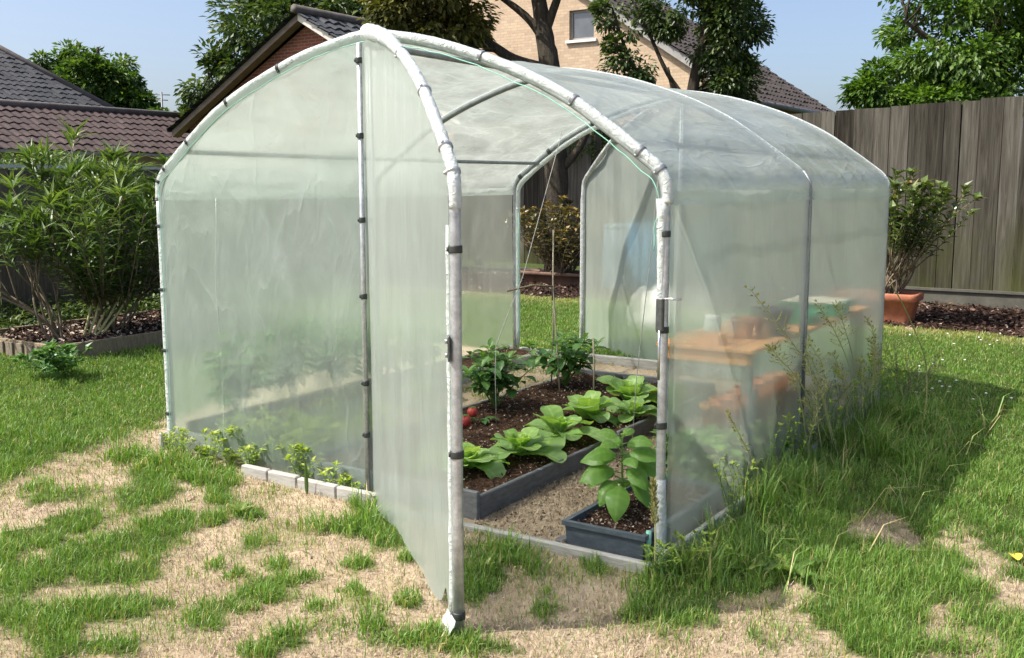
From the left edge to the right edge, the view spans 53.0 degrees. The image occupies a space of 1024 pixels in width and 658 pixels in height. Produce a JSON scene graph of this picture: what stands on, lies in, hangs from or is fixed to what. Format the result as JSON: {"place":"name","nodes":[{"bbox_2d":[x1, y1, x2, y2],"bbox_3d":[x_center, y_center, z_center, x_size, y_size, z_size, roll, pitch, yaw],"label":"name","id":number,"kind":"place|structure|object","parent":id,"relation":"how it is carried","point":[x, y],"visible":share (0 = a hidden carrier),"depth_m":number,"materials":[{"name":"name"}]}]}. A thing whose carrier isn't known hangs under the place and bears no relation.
{"place":"outdoors","nodes":[
{"label":"outdoors","id":0,"kind":"place"},
{"bbox_2d":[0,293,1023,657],"bbox_3d":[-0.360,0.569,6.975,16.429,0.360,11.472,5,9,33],"label":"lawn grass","id":1,"kind":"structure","parent":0,"point":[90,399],"depth_m":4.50,"materials":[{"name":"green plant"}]},
{"bbox_2d":[0,197,1023,657],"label":"ground","id":2,"kind":"structure","parent":0,"point":[588,587],"depth_m":4.16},
{"bbox_2d":[10,338,93,380],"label":"leafy weed","id":3,"kind":"object","parent":2,"relation":"on","point":[47,353],"visible":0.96,"depth_m":7.85,"materials":[{"name":"green plant"}]},
{"bbox_2d":[0,145,106,169],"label":"hedge","id":4,"kind":"object","parent":2,"relation":"on","point":[4,159],"visible":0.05,"depth_m":12.00,"materials":[{"name":"green plant"}]},
{"bbox_2d":[0,45,114,106],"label":"black roofed house","id":5,"kind":"structure","parent":2,"relation":"on","point":[22,78],"depth_m":37.10,"materials":[{"name":"tile"}]},
{"bbox_2d":[0,164,160,320],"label":"side fence","id":6,"kind":"object","parent":2,"relation":"on","point":[23,288],"visible":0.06,"depth_m":11.30,"materials":[{"name":"grey wood"}]},
{"bbox_2d":[0,285,160,332],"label":"ground cover","id":7,"kind":"object","parent":2,"relation":"on","point":[22,321],"visible":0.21,"depth_m":10.77,"materials":[{"name":"green plant"}]},
{"bbox_2d":[0,309,162,358],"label":"timber bed","id":8,"kind":"object","parent":2,"relation":"on","point":[141,328],"visible":0.49,"depth_m":9.41,"materials":[{"name":"brown wood"}]},
{"bbox_2d":[0,193,68,341],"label":"oleander","id":9,"kind":"object","parent":8,"relation":"on","point":[35,285],"visible":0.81,"depth_m":9.04,"materials":[{"name":"green plant"}]},
{"bbox_2d":[0,116,162,333],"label":"oleander","id":10,"kind":"object","parent":8,"relation":"on","point":[89,280],"visible":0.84,"depth_m":9.30,"materials":[{"name":"green plant"}]},
{"bbox_2d":[83,279,133,334],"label":"stems","id":11,"kind":"object","parent":8,"relation":"on","point":[99,322],"visible":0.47,"depth_m":9.55,"materials":[{"name":"plant"}]},
{"bbox_2d":[113,148,170,248],"bbox_3d":[-3.124,-0.920,10.296,1.490,1.783,1.984,-4,9,-28],"label":"oleander","id":12,"kind":"object","parent":8,"relation":"on","point":[164,159],"visible":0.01,"depth_m":10.05,"materials":[{"name":"green plant"}]},
{"bbox_2d":[0,99,189,170],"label":"bungalow","id":13,"kind":"object","parent":2,"relation":"on","point":[21,122],"visible":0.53,"depth_m":31.99,"materials":[{"name":"tile"}]},
{"bbox_2d":[153,92,168,106],"bbox_3d":[-13.620,-6.632,40.275,0.720,5.200,0.068,2,8,15],"label":"aerial mast","id":14,"kind":"object","parent":13,"relation":"on","point":[161,99],"visible":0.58,"depth_m":39.94,"materials":[{"name":"metal"}]},
{"bbox_2d":[28,37,164,110],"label":"tree","id":15,"kind":"object","parent":2,"relation":"on","point":[118,84],"visible":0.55,"depth_m":44.14,"materials":[{"name":"green plant"}]},
{"bbox_2d":[147,105,181,111],"bbox_3d":[-12.659,-6.114,38.579,2.094,4.640,2.427,5,9,33],"label":"tree","id":16,"kind":"object","parent":2,"relation":"on","point":[159,108],"visible":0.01,"depth_m":38.03,"materials":[{"name":"green plant"}]},
{"bbox_2d":[160,431,177,451],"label":"weed","id":17,"kind":"object","parent":2,"relation":"on","point":[162,433],"visible":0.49,"depth_m":5.87,"materials":[{"name":"green plant"}]},
{"bbox_2d":[162,426,185,451],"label":"weed","id":18,"kind":"object","parent":2,"relation":"on","point":[169,438],"visible":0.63,"depth_m":5.81,"materials":[{"name":"green plant"}]},
{"bbox_2d":[169,428,195,456],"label":"weed","id":19,"kind":"object","parent":2,"relation":"on","point":[183,439],"visible":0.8,"depth_m":5.75,"materials":[{"name":"green plant"}]},
{"bbox_2d":[193,445,214,459],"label":"weed","id":20,"kind":"object","parent":2,"relation":"on","point":[201,453],"visible":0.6,"depth_m":5.74,"materials":[{"name":"green plant"}]},
{"bbox_2d":[199,428,226,463],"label":"weed","id":21,"kind":"object","parent":2,"relation":"on","point":[215,432],"visible":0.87,"depth_m":5.65,"materials":[{"name":"green plant"}]},
{"bbox_2d":[221,447,238,466],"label":"weed","id":22,"kind":"object","parent":2,"relation":"on","point":[230,455],"visible":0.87,"depth_m":5.64,"materials":[{"name":"green plant"}]},
{"bbox_2d":[223,425,239,445],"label":"weed","id":23,"kind":"object","parent":2,"relation":"on","point":[230,430],"visible":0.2,"depth_m":5.61,"materials":[{"name":"green plant"}]},
{"bbox_2d":[229,502,252,512],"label":"dock leaf","id":24,"kind":"object","parent":2,"relation":"on","point":[238,507],"visible":0.93,"depth_m":4.85,"materials":[{"name":"plant"}]},
{"bbox_2d":[236,442,265,464],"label":"weed","id":25,"kind":"object","parent":2,"relation":"on","point":[248,447],"visible":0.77,"depth_m":5.54,"materials":[{"name":"green plant"}]},
{"bbox_2d":[173,0,392,116],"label":"backdrop tree","id":26,"kind":"object","parent":2,"relation":"on","point":[267,17],"visible":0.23,"depth_m":34.81,"materials":[{"name":"green plant"}]},
{"bbox_2d":[284,442,312,476],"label":"weed","id":27,"kind":"object","parent":2,"relation":"on","point":[287,456],"visible":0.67,"depth_m":5.38,"materials":[{"name":"green plant"}]},
{"bbox_2d":[304,459,308,493],"bbox_3d":[-1.038,0.737,5.169,0.019,0.199,0.020,5,9,33],"label":"dark blade","id":28,"kind":"object","parent":2,"relation":"on","point":[306,483],"visible":1,"depth_m":5.17,"materials":[{"name":"green plant"}]},
{"bbox_2d":[300,456,316,477],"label":"weed","id":29,"kind":"object","parent":2,"relation":"on","point":[308,469],"visible":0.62,"depth_m":5.30,"materials":[{"name":"green plant"}]},
{"bbox_2d":[316,460,348,482],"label":"weed","id":30,"kind":"object","parent":2,"relation":"on","point":[335,463],"visible":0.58,"depth_m":5.22,"materials":[{"name":"green plant"}]},
{"bbox_2d":[337,474,353,486],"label":"weed","id":31,"kind":"object","parent":2,"relation":"on","point":[340,482],"visible":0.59,"depth_m":5.18,"materials":[{"name":"green plant"}]},
{"bbox_2d":[353,481,364,488],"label":"weed","id":32,"kind":"object","parent":2,"relation":"on","point":[357,487],"visible":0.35,"depth_m":5.15,"materials":[{"name":"green plant"}]},
{"bbox_2d":[166,4,598,141],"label":"brick house","id":33,"kind":"structure","parent":2,"relation":"on","point":[300,28],"depth_m":24.12,"materials":[{"name":"tile"}]},
{"bbox_2d":[462,345,538,383],"bbox_3d":[-0.857,0.446,7.388,0.326,0.185,3.505,5,9,33],"label":"border bed","id":34,"kind":"object","parent":2,"relation":"on","point":[467,362],"visible":0.11,"depth_m":8.48,"materials":[{"name":"soil"}]},
{"bbox_2d":[4,439,1015,657],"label":"soil clods","id":35,"kind":"object","parent":2,"relation":"on","point":[537,623],"visible":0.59,"depth_m":3.97,"materials":[{"name":"soil"}]},
{"bbox_2d":[0,378,1023,657],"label":"long grass","id":36,"kind":"structure","parent":2,"relation":"on","point":[866,438],"depth_m":4.75,"materials":[{"name":"green plant"}]},
{"bbox_2d":[0,366,1023,657],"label":"straw","id":37,"kind":"object","parent":2,"relation":"on","point":[392,620],"visible":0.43,"depth_m":4.03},
{"bbox_2d":[154,23,890,633],"bbox_3d":[0.269,-0.404,6.434,3.260,2.486,5.622,5,9,33],"label":"greenhouse","id":38,"kind":"object","parent":2,"relation":"on","point":[338,243],"visible":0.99,"depth_m":5.22,"materials":[{"name":"plastic"}]},
{"bbox_2d":[360,23,465,633],"bbox_3d":[-0.434,-0.147,4.210,0.110,2.377,1.621,-3,8,-17],"label":"door","id":39,"kind":"structure","parent":38,"relation":"in","point":[415,283],"depth_m":4.02,"materials":[{"name":"plastic"}]},
{"bbox_2d":[495,133,561,422],"bbox_3d":[0.116,-0.406,6.756,0.031,1.802,1.329,3,8,20],"label":"support string","id":40,"kind":"object","parent":38,"relation":"attached to","point":[521,279],"visible":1,"depth_m":6.58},
{"bbox_2d":[579,119,679,359],"bbox_3d":[0.989,-0.794,8.791,0.063,2.305,1.579,-4,9,-25],"label":"door","id":41,"kind":"structure","parent":38,"relation":"in","point":[618,200],"depth_m":8.95,"materials":[{"name":"plastic"}]},
{"bbox_2d":[632,125,663,436],"bbox_3d":[0.794,-0.314,5.876,0.032,1.901,0.345,5,10,34],"label":"support string","id":42,"kind":"object","parent":38,"relation":"attached to","point":[644,305],"visible":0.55,"depth_m":5.83,"materials":[{"name":"fabric"}]},
{"bbox_2d":[463,368,657,520],"bbox_3d":[0.161,0.614,6.359,1.156,0.204,2.970,5,9,33],"label":"raised bed","id":43,"kind":"object","parent":2,"relation":"on","point":[484,495],"visible":0.26,"depth_m":6.01,"materials":[{"name":"grey"}]},
{"bbox_2d":[463,414,470,426],"bbox_3d":[-0.284,0.555,6.188,0.080,0.078,0.080,5,9,33],"label":"tomato","id":44,"kind":"object","parent":43,"relation":"on","point":[466,420],"visible":0.74,"depth_m":6.16,"materials":[{"name":"red plant"}]},
{"bbox_2d":[467,406,477,416],"bbox_3d":[-0.240,0.505,6.248,0.068,0.066,0.068,5,9,33],"label":"tomato","id":45,"kind":"object","parent":43,"relation":"on","point":[472,411],"visible":0.99,"depth_m":6.23,"materials":[{"name":"red plant"}]},
{"bbox_2d":[470,416,499,424],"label":"seedling","id":46,"kind":"object","parent":43,"relation":"on","point":[485,420],"visible":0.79,"depth_m":6.29,"materials":[{"name":"green plant"}]},
{"bbox_2d":[463,442,509,478],"bbox_3d":[-0.182,0.669,5.312,0.338,0.159,0.372,1,8,8],"label":"lettuce","id":47,"kind":"object","parent":43,"relation":"on","point":[473,456],"visible":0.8,"depth_m":5.27,"materials":[{"name":"green plant"}]},
{"bbox_2d":[462,338,544,407],"bbox_3d":[-0.123,0.300,6.652,0.547,0.444,0.598,5,9,33],"label":"pepper plant","id":48,"kind":"object","parent":43,"relation":"on","point":[484,380],"visible":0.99,"depth_m":6.60,"materials":[{"name":"green plant"}]},
{"bbox_2d":[484,427,566,462],"bbox_3d":[0.063,0.613,5.600,0.450,0.150,0.474,-1,8,-4],"label":"lettuce","id":49,"kind":"object","parent":43,"relation":"on","point":[522,442],"visible":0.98,"depth_m":5.53,"materials":[{"name":"green plant"}]},
{"bbox_2d":[507,230,559,390],"bbox_3d":[0.138,-0.119,7.170,0.354,1.142,0.308,-1,8,-9],"label":"cane support","id":50,"kind":"object","parent":43,"relation":"on","point":[553,300],"visible":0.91,"depth_m":7.13,"materials":[{"name":"wood"}]},
{"bbox_2d":[518,331,610,385],"bbox_3d":[0.377,0.214,7.326,0.660,0.409,0.541,-7,11,-41],"label":"pepper plant","id":51,"kind":"object","parent":43,"relation":"on","point":[569,352],"visible":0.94,"depth_m":7.26,"materials":[{"name":"green plant"}]},
{"bbox_2d":[523,405,606,450],"bbox_3d":[0.268,0.570,5.874,0.543,0.226,0.505,5,9,33],"label":"lettuce","id":52,"kind":"object","parent":43,"relation":"on","point":[553,420],"visible":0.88,"depth_m":5.87,"materials":[{"name":"green plant"}]},
{"bbox_2d":[562,390,624,427],"bbox_3d":[0.473,0.505,6.343,0.458,0.222,0.494,5,9,33],"label":"lettuce","id":53,"kind":"object","parent":43,"relation":"on","point":[591,404],"visible":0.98,"depth_m":6.32,"materials":[{"name":"green plant"}]},
{"bbox_2d":[592,339,594,389],"bbox_3d":[0.552,0.285,6.944,0.016,0.440,0.022,5,9,33],"label":"stub cane","id":54,"kind":"object","parent":43,"relation":"on","point":[593,366],"visible":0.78,"depth_m":6.94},
{"bbox_2d":[595,375,656,412],"bbox_3d":[0.829,0.431,6.797,0.527,0.230,0.509,-2,8,-15],"label":"lettuce","id":55,"kind":"object","parent":43,"relation":"on","point":[625,388],"visible":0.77,"depth_m":6.80,"materials":[{"name":"green plant"}]},
{"bbox_2d":[613,398,656,422],"bbox_3d":[0.799,0.502,6.414,0.335,0.125,0.292,-1,8,-5],"label":"lettuce","id":56,"kind":"object","parent":43,"relation":"on","point":[640,408],"visible":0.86,"depth_m":6.40,"materials":[{"name":"green plant"}]},
{"bbox_2d":[555,534,566,543],"bbox_3d":[0.303,0.931,4.662,0.050,0.028,0.288,7,11,41],"label":"slate offcut","id":57,"kind":"object","parent":2,"relation":"on","point":[562,538],"visible":0.2,"depth_m":4.56,"materials":[{"name":"grey"}]},
{"bbox_2d":[474,435,655,538],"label":"path litter","id":58,"kind":"object","parent":2,"relation":"on","point":[550,504],"visible":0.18,"depth_m":5.01,"materials":[{"name":"brown stone"}]},
{"bbox_2d":[561,475,666,560],"bbox_3d":[0.626,0.859,4.747,0.401,0.144,0.891,5,9,33],"label":"planter tray","id":59,"kind":"object","parent":2,"relation":"on","point":[594,526],"visible":0.35,"depth_m":4.45,"materials":[{"name":"plastic"}]},
{"bbox_2d":[580,428,665,521],"bbox_3d":[0.497,0.645,4.634,0.348,0.391,0.326,-6,10,-35],"label":"basil plant","id":60,"kind":"object","parent":59,"relation":"on","point":[639,459],"visible":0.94,"depth_m":4.58,"materials":[{"name":"green plant"}]},
{"bbox_2d":[409,0,835,116],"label":"cream house","id":61,"kind":"structure","parent":2,"relation":"on","point":[578,38],"depth_m":26.60,"materials":[{"name":"brick"}]},
{"bbox_2d":[565,10,596,43],"bbox_3d":[1.815,-7.790,26.426,0.900,0.820,0.220,5,9,33],"label":"window","id":62,"kind":"structure","parent":61,"relation":"in","point":[582,29],"depth_m":26.49,"materials":[{"name":"glass"}]},
{"bbox_2d":[648,476,659,569],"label":"seeding grass","id":63,"kind":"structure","parent":2,"relation":"on","point":[653,493],"depth_m":4.07,"materials":[{"name":"plant"}]},
{"bbox_2d":[640,539,680,580],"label":"flower weed","id":64,"kind":"object","parent":2,"relation":"on","point":[660,560],"visible":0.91,"depth_m":4.13,"materials":[{"name":"green plant"}]},
{"bbox_2d":[587,0,777,104],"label":"dense tree","id":65,"kind":"object","parent":2,"relation":"on","point":[732,62],"visible":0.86,"depth_m":15.75,"materials":[{"name":"green plant"}]},
{"bbox_2d":[672,529,731,571],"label":"flower weed","id":66,"kind":"object","parent":2,"relation":"on","point":[693,548],"visible":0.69,"depth_m":4.24,"materials":[{"name":"green plant"}]},
{"bbox_2d":[447,96,1023,309],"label":"board fence","id":67,"kind":"object","parent":2,"relation":"on","point":[957,144],"visible":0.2,"depth_m":12.36,"materials":[{"name":"wood"}]},
{"bbox_2d":[567,128,610,161],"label":"ivy","id":68,"kind":"object","parent":67,"relation":"attached to","point":[586,151],"visible":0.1,"depth_m":14.86,"materials":[{"name":"green plant"}]},
{"bbox_2d":[712,452,769,524],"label":"weed","id":69,"kind":"object","parent":2,"relation":"on","point":[719,473],"visible":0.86,"depth_m":4.76,"materials":[{"name":"green plant"}]},
{"bbox_2d":[725,409,762,496],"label":"seeding grass","id":70,"kind":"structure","parent":2,"relation":"on","point":[733,428],"depth_m":4.74,"materials":[{"name":"plant"}]},
{"bbox_2d":[520,274,1023,337],"bbox_3d":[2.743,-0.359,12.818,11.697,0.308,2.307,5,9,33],"label":"bark mulch","id":71,"kind":"object","parent":2,"relation":"on","point":[1010,315],"visible":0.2,"depth_m":11.42,"materials":[{"name":"wood"}]},
{"bbox_2d":[356,0,593,271],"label":"garden tree","id":72,"kind":"object","parent":71,"relation":"on","point":[464,22],"visible":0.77,"depth_m":14.37,"materials":[{"name":"brown plant"}]},
{"bbox_2d":[520,269,579,286],"bbox_3d":[0.718,-0.703,14.407,1.306,0.200,0.396,5,9,33],"label":"planter trough","id":73,"kind":"object","parent":71,"relation":"on","point":[538,276],"visible":0.39,"depth_m":14.35,"materials":[{"name":"ceramic"}]},
{"bbox_2d":[512,195,580,273],"bbox_3d":[0.644,-1.309,14.385,1.739,1.133,1.810,5,9,33],"label":"clipped shrub","id":74,"kind":"object","parent":73,"relation":"in","point":[564,259],"visible":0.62,"depth_m":14.17,"materials":[{"name":"green plant"}]},
{"bbox_2d":[883,291,923,322],"bbox_3d":[3.961,-0.244,11.143,0.896,0.330,0.436,5,9,33],"label":"planter trough","id":75,"kind":"object","parent":71,"relation":"on","point":[894,310],"visible":0.45,"depth_m":10.87,"materials":[{"name":"ceramic"}]},
{"bbox_2d":[885,166,985,293],"bbox_3d":[4.136,-1.034,10.910,1.654,1.400,1.324,5,9,33],"label":"potted shrub","id":76,"kind":"object","parent":75,"relation":"in","point":[909,229],"visible":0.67,"depth_m":10.72,"materials":[{"name":"green plant"}]},
{"bbox_2d":[743,284,828,429],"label":"seeding grass","id":77,"kind":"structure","parent":2,"relation":"on","point":[779,317],"depth_m":5.19,"materials":[{"name":"plant"}]},
{"bbox_2d":[745,553,832,584],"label":"dandelion","id":78,"kind":"object","parent":2,"relation":"on","point":[772,564],"visible":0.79,"depth_m":4.21,"materials":[{"name":"plant"}]},
{"bbox_2d":[763,401,814,485],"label":"weed","id":79,"kind":"object","parent":2,"relation":"on","point":[797,423],"visible":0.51,"depth_m":5.26,"materials":[{"name":"green plant"}]},
{"bbox_2d":[782,432,796,460],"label":"undergrowth plant","id":80,"kind":"object","parent":2,"relation":"on","point":[788,442],"visible":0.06,"depth_m":5.55,"materials":[{"name":"green plant"}]},
{"bbox_2d":[783,368,808,458],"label":"seeding grass","id":81,"kind":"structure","parent":2,"relation":"on","point":[793,378],"depth_m":5.37,"materials":[{"name":"plant"}]},
{"bbox_2d":[764,339,828,440],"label":"seeding grass","id":82,"kind":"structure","parent":2,"relation":"on","point":[774,348],"depth_m":5.06,"materials":[{"name":"plant"}]},
{"bbox_2d":[798,397,825,458],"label":"seeding grass","id":83,"kind":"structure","parent":2,"relation":"on","point":[807,407],"depth_m":5.49,"materials":[{"name":"plant"}]},
{"bbox_2d":[801,358,825,457],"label":"seeding grass","id":84,"kind":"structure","parent":2,"relation":"on","point":[811,375],"depth_m":5.56,"materials":[{"name":"plant"}]},
{"bbox_2d":[788,390,844,461],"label":"weed","id":85,"kind":"object","parent":2,"relation":"on","point":[803,434],"visible":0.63,"depth_m":5.69,"materials":[{"name":"green plant"}]},
{"bbox_2d":[801,335,835,448],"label":"seeding grass","id":86,"kind":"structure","parent":2,"relation":"on","point":[808,343],"depth_m":5.63,"materials":[{"name":"plant"}]},
{"bbox_2d":[803,346,833,446],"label":"seeding grass","id":87,"kind":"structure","parent":2,"relation":"on","point":[813,362],"depth_m":5.67,"materials":[{"name":"plant"}]},
{"bbox_2d":[811,368,859,450],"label":"weed","id":88,"kind":"object","parent":2,"relation":"on","point":[834,391],"visible":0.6,"depth_m":5.97,"materials":[{"name":"green plant"}]},
{"bbox_2d":[829,350,851,426],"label":"seeding grass","id":89,"kind":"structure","parent":2,"relation":"on","point":[834,352],"depth_m":5.99,"materials":[{"name":"plant"}]},
{"bbox_2d":[832,364,857,424],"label":"seeding grass","id":90,"kind":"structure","parent":2,"relation":"on","point":[840,373],"depth_m":6.05,"materials":[{"name":"plant"}]},
{"bbox_2d":[832,300,860,413],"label":"seeding grass","id":91,"kind":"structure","parent":2,"relation":"on","point":[840,308],"depth_m":6.08,"materials":[{"name":"plant"}]},
{"bbox_2d":[832,368,885,429],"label":"weed","id":92,"kind":"object","parent":2,"relation":"on","point":[871,389],"visible":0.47,"depth_m":6.25,"materials":[{"name":"green plant"}]},
{"bbox_2d":[855,354,871,418],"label":"seeding grass","id":93,"kind":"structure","parent":2,"relation":"on","point":[861,367],"depth_m":6.44,"materials":[{"name":"plant"}]},
{"bbox_2d":[856,369,876,412],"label":"seeding grass","id":94,"kind":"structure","parent":2,"relation":"on","point":[862,373],"depth_m":6.47,"materials":[{"name":"plant"}]},
{"bbox_2d":[849,355,894,420],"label":"weed","id":95,"kind":"object","parent":2,"relation":"on","point":[870,360],"visible":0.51,"depth_m":6.55,"materials":[{"name":"green plant"}]},
{"bbox_2d":[863,315,882,409],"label":"seeding grass","id":96,"kind":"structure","parent":2,"relation":"on","point":[870,325],"depth_m":6.56,"materials":[{"name":"plant"}]},
{"bbox_2d":[865,336,881,414],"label":"seeding grass","id":97,"kind":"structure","parent":2,"relation":"on","point":[872,345],"depth_m":6.60,"materials":[{"name":"plant"}]},
{"bbox_2d":[871,336,879,400],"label":"seeding grass","id":98,"kind":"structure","parent":2,"relation":"on","point":[879,355],"depth_m":6.75,"materials":[{"name":"plant"}]},
{"bbox_2d":[867,351,888,404],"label":"seeding grass","id":99,"kind":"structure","parent":2,"relation":"on","point":[872,357],"depth_m":6.64,"materials":[{"name":"plant"}]},
{"bbox_2d":[860,352,904,412],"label":"weed","id":100,"kind":"object","parent":2,"relation":"on","point":[872,371],"visible":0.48,"depth_m":6.87,"materials":[{"name":"green plant"}]},
{"bbox_2d":[877,351,914,399],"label":"weed","id":101,"kind":"object","parent":2,"relation":"on","point":[882,383],"visible":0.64,"depth_m":7.13,"materials":[{"name":"green plant"}]},
{"bbox_2d":[889,282,926,403],"bbox_3d":[2.530,0.152,6.534,0.013,1.013,1.334,5,9,32],"label":"bare stalk","id":102,"kind":"object","parent":2,"relation":"on","point":[916,336],"visible":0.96,"depth_m":6.71,"materials":[{"name":"plant"}]},
{"bbox_2d":[882,333,959,397],"bbox_3d":[2.936,0.257,7.484,0.585,0.492,0.454,0,8,-3],"label":"dry weed","id":103,"kind":"object","parent":2,"relation":"on","point":[928,371],"visible":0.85,"depth_m":7.48,"materials":[{"name":"plant"}]},
{"bbox_2d":[835,0,1023,110],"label":"bright tree","id":104,"kind":"object","parent":2,"relation":"on","point":[975,69],"visible":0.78,"depth_m":15.65,"materials":[{"name":"green plant"}]},
{"bbox_2d":[1009,553,1022,559],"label":"fallen leaf","id":105,"kind":"object","parent":2,"relation":"on","point":[1017,556],"visible":1,"depth_m":4.36,"materials":[{"name":"plant"}]},
{"bbox_2d":[0,0,1023,185],"label":"sky","id":106,"kind":"structure","parent":0,"point":[818,43],"materials":[{"name":"blue"}]},
{"bbox_2d":[650,429,667,474],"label":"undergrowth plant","id":107,"kind":"object","parent":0,"point":[655,432],"visible":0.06,"depth_m":5.41,"materials":[{"name":"green plant"}]},
{"bbox_2d":[656,338,669,468],"bbox_3d":[1.627,0.335,6.409,0.535,0.766,2.300,5,9,33],"label":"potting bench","id":108,"kind":"object","parent":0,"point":[667,385],"visible":0.01,"depth_m":5.62,"materials":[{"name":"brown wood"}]},
{"bbox_2d":[814,299,854,407],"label":"seeding grass","id":109,"kind":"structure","parent":0,"point":[826,318],"depth_m":5.93,"materials":[{"name":"plant"}]}
]}

